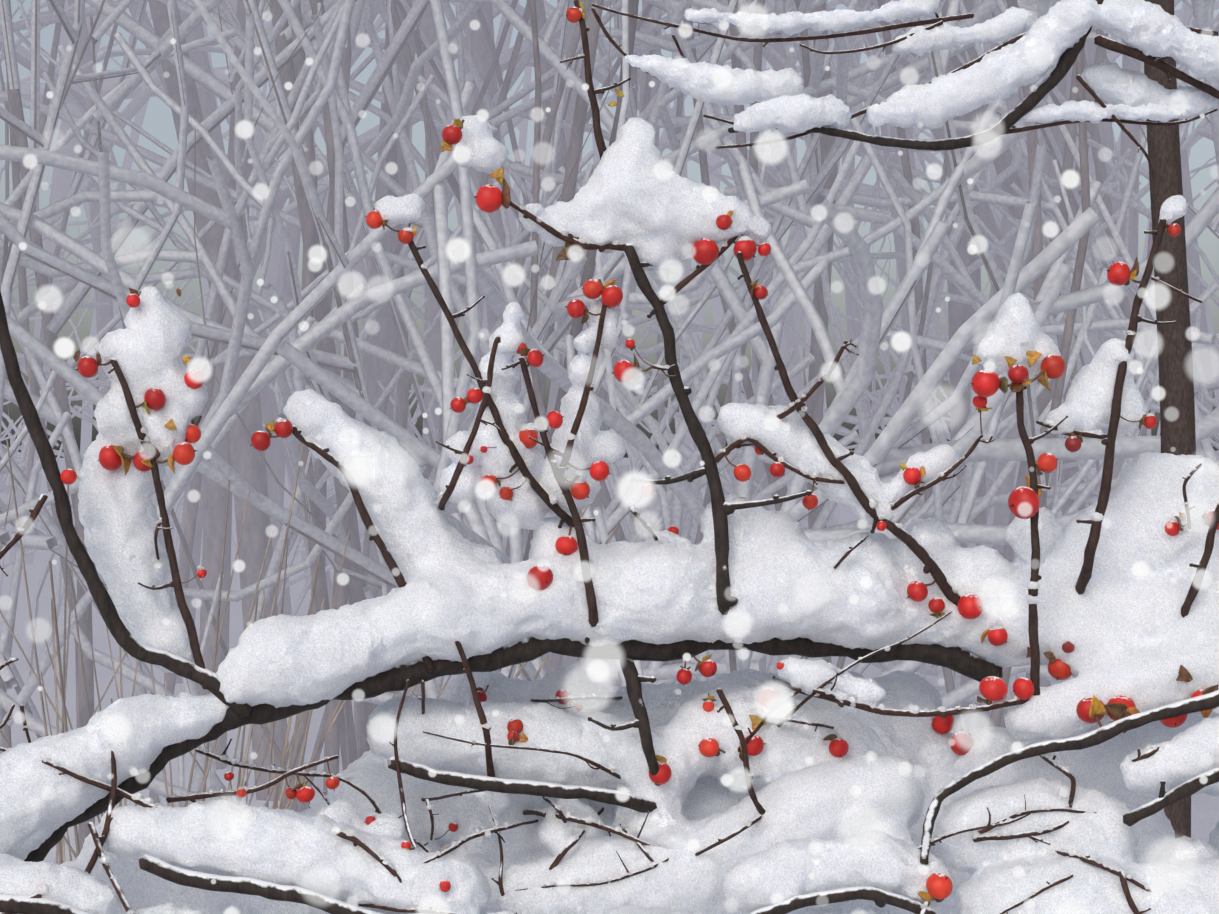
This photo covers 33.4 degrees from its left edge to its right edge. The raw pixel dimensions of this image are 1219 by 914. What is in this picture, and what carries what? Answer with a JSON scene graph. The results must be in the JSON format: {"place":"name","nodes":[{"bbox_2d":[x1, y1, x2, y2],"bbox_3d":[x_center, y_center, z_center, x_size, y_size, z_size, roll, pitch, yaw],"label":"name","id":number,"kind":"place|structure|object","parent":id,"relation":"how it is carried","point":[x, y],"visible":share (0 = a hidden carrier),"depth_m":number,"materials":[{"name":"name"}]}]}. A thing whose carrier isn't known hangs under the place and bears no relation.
{"place":"outdoors","nodes":[
{"label":"outdoors","id":0,"kind":"place"},
{"bbox_2d":[0,458,1218,864],"bbox_3d":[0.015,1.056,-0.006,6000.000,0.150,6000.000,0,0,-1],"label":"ground snow","id":1,"kind":"structure","parent":0,"point":[1204,814],"depth_m":10.23,"materials":[{"name":"white snow"}]},
{"bbox_2d":[0,0,1218,864],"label":"thicket","id":2,"kind":"object","parent":1,"relation":"on","point":[207,516],"visible":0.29,"depth_m":6.10,"materials":[{"name":"grey plant"}]},
{"bbox_2d":[0,0,1218,847],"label":"background branches","id":3,"kind":"object","parent":2,"relation":"on","point":[291,366],"depth_m":3.50,"materials":[{"name":"grey plant"}]},
{"bbox_2d":[0,0,1218,913],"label":"dark branches","id":4,"kind":"object","parent":1,"relation":"on","point":[1167,258],"visible":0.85,"depth_m":0.59,"materials":[{"name":"brown plant"}]},
{"bbox_2d":[2,8,1195,913],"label":"snow on twigs","id":5,"kind":"structure","parent":4,"relation":"on","point":[839,695],"depth_m":0.59,"materials":[{"name":"white snow"}]},
{"bbox_2d":[0,0,1218,913],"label":"snow on shrub","id":6,"kind":"structure","parent":4,"relation":"on","point":[1128,633],"depth_m":0.59,"materials":[{"name":"white snow"}]},
{"bbox_2d":[75,15,1186,885],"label":"berry stalks","id":7,"kind":"object","parent":4,"relation":"on","point":[609,473],"visible":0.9,"depth_m":0.59,"materials":[{"name":"red plant"}]},
{"bbox_2d":[60,7,1218,898],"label":"red berries","id":8,"kind":"object","parent":4,"relation":"on","point":[984,385],"visible":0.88,"depth_m":0.59,"materials":[{"name":"red plant"}]},
{"bbox_2d":[73,0,1218,901],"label":"berry husks","id":9,"kind":"object","parent":4,"relation":"attached to","point":[1117,711],"visible":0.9,"depth_m":0.59},
{"bbox_2d":[0,0,1218,457],"label":"sky","id":10,"kind":"structure","parent":0,"point":[158,121],"materials":[{"name":"grey"}]},
{"bbox_2d":[19,5,1218,913],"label":"falling snowflakes","id":11,"kind":"object","parent":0,"point":[775,701],"visible":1,"depth_m":0.47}
]}

